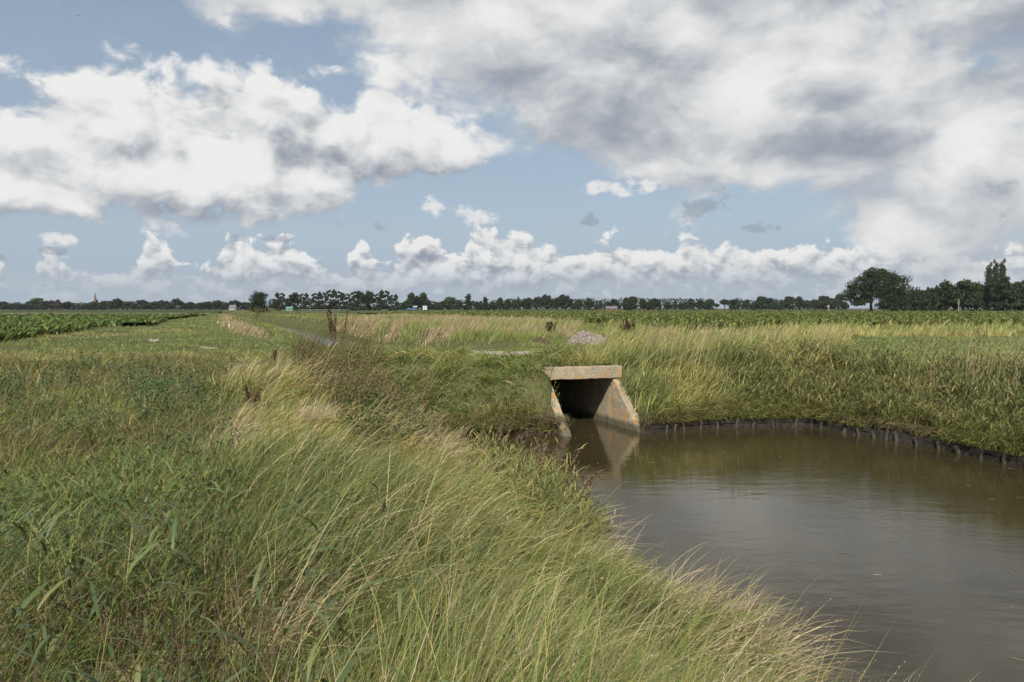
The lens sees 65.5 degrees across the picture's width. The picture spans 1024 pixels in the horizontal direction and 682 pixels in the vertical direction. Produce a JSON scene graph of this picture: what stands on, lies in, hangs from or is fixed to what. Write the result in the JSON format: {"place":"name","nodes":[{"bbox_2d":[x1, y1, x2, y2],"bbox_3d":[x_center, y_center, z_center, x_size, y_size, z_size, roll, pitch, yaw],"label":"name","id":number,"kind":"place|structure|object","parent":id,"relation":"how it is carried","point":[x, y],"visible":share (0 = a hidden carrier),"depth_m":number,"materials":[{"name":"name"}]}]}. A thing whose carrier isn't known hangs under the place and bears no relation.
{"place":"outdoors","nodes":[
{"label":"outdoors","id":0,"kind":"place"},
{"bbox_2d":[0,310,221,312],"bbox_3d":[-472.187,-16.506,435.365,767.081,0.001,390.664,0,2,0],"label":"meadow","id":1,"kind":"structure","parent":0,"point":[106,311],"depth_m":345.48,"materials":[{"name":"green plant"}]},
{"bbox_2d":[0,462,486,681],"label":"barnyard grass","id":2,"kind":"structure","parent":0,"point":[42,630],"depth_m":3.37,"materials":[{"name":"green plant"}]},
{"bbox_2d":[242,387,259,405],"bbox_3d":[-3.884,0.901,11.905,0.170,0.445,0.505,-2,3,-39],"label":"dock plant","id":3,"kind":"object","parent":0,"point":[249,393],"visible":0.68,"depth_m":12.01,"materials":[{"name":"plant"}]},
{"bbox_2d":[269,310,501,312],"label":"roadside meadow","id":4,"kind":"structure","parent":0,"point":[323,311],"depth_m":345.48,"materials":[{"name":"green plant"}]},
{"bbox_2d":[189,339,592,433],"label":"bank grass","id":5,"kind":"structure","parent":0,"point":[532,362],"depth_m":21.95,"materials":[{"name":"green plant"}]},
{"bbox_2d":[164,344,626,680],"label":"yellowing grass","id":6,"kind":"structure","parent":0,"point":[322,414],"depth_m":10.23,"materials":[{"name":"plant"}]},
{"bbox_2d":[0,308,1023,681],"bbox_3d":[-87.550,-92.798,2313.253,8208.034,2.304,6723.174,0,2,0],"label":"ground","id":7,"kind":"structure","parent":0,"point":[526,384],"depth_m":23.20,"materials":[{"name":"green plant"}]},
{"bbox_2d":[30,298,42,308],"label":"tree","id":8,"kind":"object","parent":7,"relation":"on","point":[34,302],"visible":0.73,"depth_m":708.80,"materials":[{"name":"green plant"}]},
{"bbox_2d":[36,300,51,309],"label":"tree","id":9,"kind":"object","parent":7,"relation":"on","point":[44,305],"visible":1,"depth_m":676.63,"materials":[{"name":"green plant"}]},
{"bbox_2d":[53,299,63,308],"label":"tree","id":10,"kind":"object","parent":7,"relation":"on","point":[58,305],"visible":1,"depth_m":698.19,"materials":[{"name":"green plant"}]},
{"bbox_2d":[0,350,204,422],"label":"nettles","id":11,"kind":"object","parent":7,"relation":"on","point":[133,380],"visible":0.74,"depth_m":13.84,"materials":[{"name":"green plant"}]},
{"bbox_2d":[96,300,109,309],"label":"tree","id":12,"kind":"object","parent":7,"relation":"on","point":[101,304],"visible":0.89,"depth_m":684.41,"materials":[{"name":"green plant"}]},
{"bbox_2d":[0,312,206,341],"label":"beet leaves","id":13,"kind":"object","parent":7,"relation":"on","point":[15,326],"visible":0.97,"depth_m":70.93,"materials":[{"name":"green plant"}]},
{"bbox_2d":[105,301,117,308],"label":"tree","id":14,"kind":"object","parent":7,"relation":"on","point":[111,304],"visible":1,"depth_m":680.38,"materials":[{"name":"green plant"}]},
{"bbox_2d":[136,300,149,309],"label":"tree","id":15,"kind":"object","parent":7,"relation":"on","point":[144,304],"visible":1,"depth_m":683.93,"materials":[{"name":"green plant"}]},
{"bbox_2d":[162,301,171,309],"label":"tree","id":16,"kind":"object","parent":7,"relation":"on","point":[167,305],"visible":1,"depth_m":694.14,"materials":[{"name":"green plant"}]},
{"bbox_2d":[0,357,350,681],"bbox_3d":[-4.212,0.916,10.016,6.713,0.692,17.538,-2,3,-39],"label":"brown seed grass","id":17,"kind":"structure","parent":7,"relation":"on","point":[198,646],"depth_m":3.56,"materials":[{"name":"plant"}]},
{"bbox_2d":[0,345,366,681],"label":"weedy grass","id":18,"kind":"structure","parent":7,"relation":"on","point":[27,452],"depth_m":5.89,"materials":[{"name":"green plant"}]},
{"bbox_2d":[209,300,223,308],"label":"tree","id":19,"kind":"object","parent":7,"relation":"on","point":[216,304],"visible":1,"depth_m":689.01,"materials":[{"name":"green plant"}]},
{"bbox_2d":[226,300,241,308],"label":"tree","id":20,"kind":"object","parent":7,"relation":"on","point":[236,303],"visible":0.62,"depth_m":699.98,"materials":[{"name":"green plant"}]},
{"bbox_2d":[217,314,268,337],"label":"pale bank grass","id":21,"kind":"structure","parent":7,"relation":"on","point":[235,324],"depth_m":59.22,"materials":[{"name":"plant"}]},
{"bbox_2d":[247,290,271,312],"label":"tree","id":22,"kind":"object","parent":7,"relation":"on","point":[258,301],"visible":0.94,"depth_m":232.47,"materials":[{"name":"green plant"}]},
{"bbox_2d":[275,292,285,310],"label":"tree","id":23,"kind":"object","parent":7,"relation":"on","point":[277,294],"visible":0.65,"depth_m":449.67,"materials":[{"name":"green plant"}]},
{"bbox_2d":[248,307,328,316],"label":"ditch scrub","id":24,"kind":"object","parent":7,"relation":"on","point":[255,313],"visible":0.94,"depth_m":197.31,"materials":[{"name":"green plant"}]},
{"bbox_2d":[289,292,299,310],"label":"tree","id":25,"kind":"object","parent":7,"relation":"on","point":[294,296],"visible":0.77,"depth_m":455.02,"materials":[{"name":"green plant"}]},
{"bbox_2d":[298,293,310,310],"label":"tree","id":26,"kind":"object","parent":7,"relation":"on","point":[304,307],"visible":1,"depth_m":450.49,"materials":[{"name":"green plant"}]},
{"bbox_2d":[309,293,323,310],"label":"tree","id":27,"kind":"object","parent":7,"relation":"on","point":[314,307],"visible":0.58,"depth_m":454.73,"materials":[{"name":"green plant"}]},
{"bbox_2d":[315,291,327,310],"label":"tree","id":28,"kind":"object","parent":7,"relation":"on","point":[321,306],"visible":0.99,"depth_m":448.89,"materials":[{"name":"green plant"}]},
{"bbox_2d":[326,289,336,310],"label":"tree","id":29,"kind":"object","parent":7,"relation":"on","point":[330,295],"visible":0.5,"depth_m":457.82,"materials":[{"name":"green plant"}]},
{"bbox_2d":[330,290,342,310],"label":"tree","id":30,"kind":"object","parent":7,"relation":"on","point":[336,302],"visible":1,"depth_m":448.18,"materials":[{"name":"green plant"}]},
{"bbox_2d":[327,306,348,345],"bbox_3d":[-6.091,-0.403,28.012,0.819,1.714,0.344,-1,3,-28],"label":"dock plant","id":31,"kind":"object","parent":7,"relation":"on","point":[331,323],"visible":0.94,"depth_m":27.88,"materials":[{"name":"brown plant"}]},
{"bbox_2d":[339,293,350,310],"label":"tree","id":32,"kind":"object","parent":7,"relation":"on","point":[345,306],"visible":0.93,"depth_m":448.13,"materials":[{"name":"green plant"}]},
{"bbox_2d":[349,290,362,310],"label":"tree","id":33,"kind":"object","parent":7,"relation":"on","point":[353,307],"visible":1,"depth_m":437.90,"materials":[{"name":"green plant"}]},
{"bbox_2d":[280,327,440,414],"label":"dead weeds","id":34,"kind":"object","parent":7,"relation":"on","point":[350,378],"visible":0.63,"depth_m":15.12,"materials":[{"name":"plant"}]},
{"bbox_2d":[357,291,367,310],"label":"tree","id":35,"kind":"object","parent":7,"relation":"on","point":[362,296],"visible":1,"depth_m":437.80,"materials":[{"name":"green plant"}]},
{"bbox_2d":[365,290,374,310],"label":"tree","id":36,"kind":"object","parent":7,"relation":"on","point":[369,297],"visible":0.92,"depth_m":443.58,"materials":[{"name":"green plant"}]},
{"bbox_2d":[374,293,385,310],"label":"tree","id":37,"kind":"object","parent":7,"relation":"on","point":[377,306],"visible":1,"depth_m":444.72,"materials":[{"name":"green plant"}]},
{"bbox_2d":[377,290,389,310],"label":"tree","id":38,"kind":"object","parent":7,"relation":"on","point":[386,295],"visible":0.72,"depth_m":460.69,"materials":[{"name":"green plant"}]},
{"bbox_2d":[388,294,399,310],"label":"tree","id":39,"kind":"object","parent":7,"relation":"on","point":[394,307],"visible":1,"depth_m":439.57,"materials":[{"name":"green plant"}]},
{"bbox_2d":[331,376,457,448],"bbox_3d":[-2.282,1.526,15.610,2.760,2.043,11.912,0,2,-5],"label":"bramble","id":40,"kind":"object","parent":7,"relation":"on","point":[383,415],"visible":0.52,"depth_m":11.31,"materials":[{"name":"green plant"}]},
{"bbox_2d":[207,311,588,348],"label":"ditch bank grass","id":41,"kind":"structure","parent":7,"relation":"on","point":[288,333],"depth_m":68.09,"materials":[{"name":"green plant"}]},
{"bbox_2d":[308,341,494,433],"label":"pale bent grass","id":42,"kind":"structure","parent":7,"relation":"on","point":[407,375],"depth_m":21.60,"materials":[{"name":"plant"}]},
{"bbox_2d":[403,292,416,307],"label":"tree","id":43,"kind":"object","parent":7,"relation":"on","point":[410,302],"visible":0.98,"depth_m":546.10,"materials":[{"name":"green plant"}]},
{"bbox_2d":[419,292,427,309],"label":"tree","id":44,"kind":"object","parent":7,"relation":"on","point":[423,297],"visible":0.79,"depth_m":557.23,"materials":[{"name":"green plant"}]},
{"bbox_2d":[444,297,456,308],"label":"tree","id":45,"kind":"object","parent":7,"relation":"on","point":[450,302],"visible":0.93,"depth_m":574.07,"materials":[{"name":"green plant"}]},
{"bbox_2d":[336,311,590,347],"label":"tan grass","id":46,"kind":"structure","parent":7,"relation":"on","point":[488,327],"depth_m":56.96,"materials":[{"name":"plant"}]},
{"bbox_2d":[461,293,473,309],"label":"tree","id":47,"kind":"object","parent":7,"relation":"on","point":[468,303],"visible":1,"depth_m":536.35,"materials":[{"name":"green plant"}]},
{"bbox_2d":[481,297,490,309],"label":"tree","id":48,"kind":"object","parent":7,"relation":"on","point":[485,304],"visible":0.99,"depth_m":523.78,"materials":[{"name":"green plant"}]},
{"bbox_2d":[493,297,503,309],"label":"tree","id":49,"kind":"object","parent":7,"relation":"on","point":[498,304],"visible":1,"depth_m":548.43,"materials":[{"name":"green plant"}]},
{"bbox_2d":[460,347,547,363],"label":"trodden grass","id":50,"kind":"structure","parent":7,"relation":"on","point":[522,349],"depth_m":28.14,"materials":[{"name":"green plant"}]},
{"bbox_2d":[502,298,511,309],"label":"tree","id":51,"kind":"object","parent":7,"relation":"on","point":[506,303],"visible":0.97,"depth_m":561.68,"materials":[{"name":"green plant"}]},
{"bbox_2d":[5,286,1023,310],"bbox_3d":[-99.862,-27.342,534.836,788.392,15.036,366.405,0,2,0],"label":"undergrowth","id":52,"kind":"object","parent":7,"relation":"on","point":[741,301],"visible":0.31,"depth_m":632.44,"materials":[{"name":"green plant"}]},
{"bbox_2d":[439,347,608,365],"bbox_3d":[0.083,0.471,27.077,2.905,0.091,10.603,-1,2,-19],"label":"earth cover","id":53,"kind":"object","parent":7,"relation":"on","point":[486,348],"visible":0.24,"depth_m":31.14,"materials":[{"name":"soil"}]},
{"bbox_2d":[470,350,534,354],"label":"track gravel","id":54,"kind":"structure","parent":53,"relation":"on","point":[518,352],"depth_m":28.86,"materials":[{"name":"grey gravel"}]},
{"bbox_2d":[519,297,532,309],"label":"tree","id":55,"kind":"object","parent":7,"relation":"on","point":[524,303],"visible":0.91,"depth_m":623.49,"materials":[{"name":"green plant"}]},
{"bbox_2d":[529,296,542,309],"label":"tree","id":56,"kind":"object","parent":7,"relation":"on","point":[536,302],"visible":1,"depth_m":611.61,"materials":[{"name":"green plant"}]},
{"bbox_2d":[457,415,618,545],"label":"reeds","id":57,"kind":"object","parent":7,"relation":"on","point":[551,480],"visible":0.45,"depth_m":10.57,"materials":[{"name":"green plant"}]},
{"bbox_2d":[472,417,603,519],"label":"plumed reeds","id":58,"kind":"object","parent":7,"relation":"on","point":[543,451],"visible":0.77,"depth_m":11.74,"materials":[{"name":"green plant"}]},
{"bbox_2d":[531,337,551,343],"bbox_3d":[1.349,0.018,35.394,1.200,0.421,0.700,0,2,0],"label":"soil heap","id":59,"kind":"object","parent":7,"relation":"on","point":[538,340],"visible":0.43,"depth_m":35.27,"materials":[{"name":"brown soil"}]},
{"bbox_2d":[540,294,554,309],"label":"tree","id":60,"kind":"object","parent":7,"relation":"on","point":[548,301],"visible":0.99,"depth_m":614.21,"materials":[{"name":"green plant"}]},
{"bbox_2d":[545,321,556,336],"bbox_3d":[2.158,-0.672,44.800,0.740,0.885,0.544,0,2,0],"label":"dock plant","id":61,"kind":"object","parent":7,"relation":"on","point":[549,326],"visible":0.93,"depth_m":44.78,"materials":[{"name":"green plant"}]},
{"bbox_2d":[556,294,573,309],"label":"tree","id":62,"kind":"object","parent":7,"relation":"on","point":[565,302],"visible":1,"depth_m":613.26,"materials":[{"name":"green plant"}]},
{"bbox_2d":[571,299,582,308],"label":"tree","id":63,"kind":"object","parent":7,"relation":"on","point":[578,303],"visible":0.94,"depth_m":626.78,"materials":[{"name":"green plant"}]},
{"bbox_2d":[566,330,606,345],"bbox_3d":[3.534,-0.116,34.777,2.600,0.730,1.600,0,2,0],"label":"gravel heap","id":64,"kind":"object","parent":7,"relation":"on","point":[582,335],"visible":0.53,"depth_m":34.49,"materials":[{"name":"gravel"}]},
{"bbox_2d":[537,365,639,436],"bbox_3d":[0.317,1.673,26.283,2.484,2.337,12.853,-1,2,-19],"label":"culvert","id":65,"kind":"object","parent":7,"relation":"on","point":[593,391],"visible":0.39,"depth_m":22.04,"materials":[{"name":"concrete"}]},
{"bbox_2d":[621,297,630,309],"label":"tree","id":66,"kind":"object","parent":7,"relation":"on","point":[625,304],"visible":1,"depth_m":626.59,"materials":[{"name":"green plant"}]},
{"bbox_2d":[620,320,635,331],"bbox_3d":[5.919,-0.598,41.179,0.966,1.059,0.822,-2,3,-41],"label":"dock plant","id":67,"kind":"object","parent":7,"relation":"on","point":[627,325],"visible":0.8,"depth_m":41.06,"materials":[{"name":"brown plant"}]},
{"bbox_2d":[629,296,638,309],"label":"tree","id":68,"kind":"object","parent":7,"relation":"on","point":[632,298],"visible":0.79,"depth_m":632.78,"materials":[{"name":"green plant"}]},
{"bbox_2d":[646,298,658,309],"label":"tree","id":69,"kind":"object","parent":7,"relation":"on","point":[652,303],"visible":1,"depth_m":617.61,"materials":[{"name":"green plant"}]},
{"bbox_2d":[701,298,714,309],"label":"tree","id":70,"kind":"object","parent":7,"relation":"on","point":[708,304],"visible":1,"depth_m":600.37,"materials":[{"name":"green plant"}]},
{"bbox_2d":[416,389,1023,456],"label":"overhanging grass","id":71,"kind":"structure","parent":7,"relation":"on","point":[726,406],"depth_m":20.39,"materials":[{"name":"green plant"}]},
{"bbox_2d":[421,403,1023,452],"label":"dead grass fringe","id":72,"kind":"object","parent":7,"relation":"on","point":[914,425],"visible":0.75,"depth_m":20.09,"materials":[{"name":"brown plant"}]},
{"bbox_2d":[644,418,810,434],"bbox_3d":[5.737,2.260,21.258,5.075,0.273,0.536,-1,2,-16],"label":"timber revetment","id":73,"kind":"object","parent":7,"relation":"on","point":[760,423],"visible":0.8,"depth_m":21.44,"materials":[{"name":"brown wood"}]},
{"bbox_2d":[729,299,741,309],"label":"tree","id":74,"kind":"object","parent":7,"relation":"on","point":[735,303],"visible":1,"depth_m":615.36,"materials":[{"name":"green plant"}]},
{"bbox_2d":[559,482,936,681],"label":"bleached fringe grass","id":75,"kind":"structure","parent":7,"relation":"on","point":[736,613],"depth_m":6.57,"materials":[{"name":"plant"}]},
{"bbox_2d":[753,296,767,309],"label":"tree","id":76,"kind":"object","parent":7,"relation":"on","point":[760,302],"visible":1,"depth_m":603.05,"materials":[{"name":"green plant"}]},
{"bbox_2d":[782,296,795,308],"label":"tree","id":77,"kind":"object","parent":7,"relation":"on","point":[788,302],"visible":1,"depth_m":610.15,"materials":[{"name":"green plant"}]},
{"bbox_2d":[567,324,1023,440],"bbox_3d":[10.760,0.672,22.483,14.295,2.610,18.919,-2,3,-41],"label":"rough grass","id":78,"kind":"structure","parent":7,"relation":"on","point":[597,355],"depth_m":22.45,"materials":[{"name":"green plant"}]},
{"bbox_2d":[600,317,1023,419],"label":"verge grass","id":79,"kind":"structure","parent":7,"relation":"on","point":[890,329],"depth_m":34.05,"materials":[{"name":"green plant"}]},
{"bbox_2d":[815,295,830,309],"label":"tree","id":80,"kind":"object","parent":7,"relation":"on","point":[821,302],"visible":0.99,"depth_m":611.00,"materials":[{"name":"green plant"}]},
{"bbox_2d":[830,293,843,309],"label":"tree","id":81,"kind":"object","parent":7,"relation":"on","point":[836,301],"visible":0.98,"depth_m":603.70,"materials":[{"name":"green plant"}]},
{"bbox_2d":[840,267,899,310],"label":"tree","id":82,"kind":"object","parent":7,"relation":"on","point":[868,280],"visible":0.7,"depth_m":339.12,"materials":[{"name":"green plant"}]},
{"bbox_2d":[718,328,1023,444],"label":"bank reeds","id":83,"kind":"object","parent":7,"relation":"on","point":[863,395],"visible":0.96,"depth_m":20.23,"materials":[{"name":"green plant"}]},
{"bbox_2d":[871,270,913,310],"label":"tree","id":84,"kind":"object","parent":7,"relation":"on","point":[894,301],"visible":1,"depth_m":318.88,"materials":[{"name":"green plant"}]},
{"bbox_2d":[907,288,916,310],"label":"tree","id":85,"kind":"object","parent":7,"relation":"on","point":[913,297],"visible":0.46,"depth_m":358.59,"materials":[{"name":"green plant"}]},
{"bbox_2d":[813,418,1023,467],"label":"timber revetment","id":86,"kind":"object","parent":7,"relation":"on","point":[973,451],"visible":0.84,"depth_m":18.41,"materials":[{"name":"brown wood"}]},
{"bbox_2d":[914,289,925,310],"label":"tree","id":87,"kind":"object","parent":7,"relation":"on","point":[918,293],"visible":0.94,"depth_m":352.13,"materials":[{"name":"green plant"}]},
{"bbox_2d":[923,287,935,310],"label":"tree","id":88,"kind":"object","parent":7,"relation":"on","point":[927,301],"visible":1,"depth_m":344.96,"materials":[{"name":"green plant"}]},
{"bbox_2d":[836,345,1023,408],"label":"green grass","id":89,"kind":"structure","parent":7,"relation":"on","point":[912,352],"depth_m":24.14,"materials":[{"name":"green plant"}]},
{"bbox_2d":[932,284,944,310],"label":"tree","id":90,"kind":"object","parent":7,"relation":"on","point":[936,288],"visible":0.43,"depth_m":358.73,"materials":[{"name":"green plant"}]},
{"bbox_2d":[937,279,957,310],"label":"tree","id":91,"kind":"object","parent":7,"relation":"on","point":[944,290],"visible":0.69,"depth_m":340.47,"materials":[{"name":"green plant"}]},
{"bbox_2d":[943,278,979,310],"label":"tree","id":92,"kind":"object","parent":7,"relation":"on","point":[965,291],"visible":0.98,"depth_m":334.79,"materials":[{"name":"green plant"}]},
{"bbox_2d":[967,281,983,310],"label":"tree","id":93,"kind":"object","parent":7,"relation":"on","point":[979,293],"visible":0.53,"depth_m":341.81,"materials":[{"name":"green plant"}]},
{"bbox_2d":[982,262,992,310],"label":"tree","id":94,"kind":"object","parent":7,"relation":"on","point":[987,284],"visible":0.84,"depth_m":343.92,"materials":[{"name":"green plant"}]},
{"bbox_2d":[989,259,999,310],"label":"tree","id":95,"kind":"object","parent":7,"relation":"on","point":[995,280],"visible":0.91,"depth_m":330.23,"materials":[{"name":"green plant"}]},
{"bbox_2d":[988,276,1013,310],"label":"tree","id":96,"kind":"object","parent":7,"relation":"on","point":[999,298],"visible":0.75,"depth_m":326.14,"materials":[{"name":"green plant"}]},
{"bbox_2d":[998,258,1006,310],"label":"tree","id":97,"kind":"object","parent":7,"relation":"on","point":[1003,269],"visible":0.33,"depth_m":331.00,"materials":[{"name":"green plant"}]},
{"bbox_2d":[1001,284,1023,310],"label":"tree","id":98,"kind":"object","parent":7,"relation":"on","point":[1014,299],"visible":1,"depth_m":320.41,"materials":[{"name":"green plant"}]},
{"bbox_2d":[1003,280,1023,310],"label":"tree","id":99,"kind":"object","parent":7,"relation":"on","point":[1020,284],"visible":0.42,"depth_m":322.44,"materials":[{"name":"green plant"}]},
{"bbox_2d":[0,0,1023,307],"label":"sky","id":100,"kind":"structure","parent":0,"point":[194,151],"materials":[{"name":"blue"}]},
{"bbox_2d":[126,355,1016,681],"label":"long grass","id":101,"kind":"structure","parent":0,"point":[482,575],"depth_m":4.51,"materials":[{"name":"green plant"}]},
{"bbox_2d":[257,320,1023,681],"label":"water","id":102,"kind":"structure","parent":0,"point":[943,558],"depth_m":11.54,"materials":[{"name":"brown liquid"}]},
{"bbox_2d":[355,310,1023,332],"bbox_3d":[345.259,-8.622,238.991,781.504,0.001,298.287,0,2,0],"label":"field","id":103,"kind":"structure","parent":0,"point":[746,311],"depth_m":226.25,"materials":[{"name":"green plant"}]},
{"bbox_2d":[906,335,1023,399],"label":"reed top grass","id":104,"kind":"structure","parent":0,"point":[1005,360],"depth_m":19.10,"materials":[{"name":"plant"}]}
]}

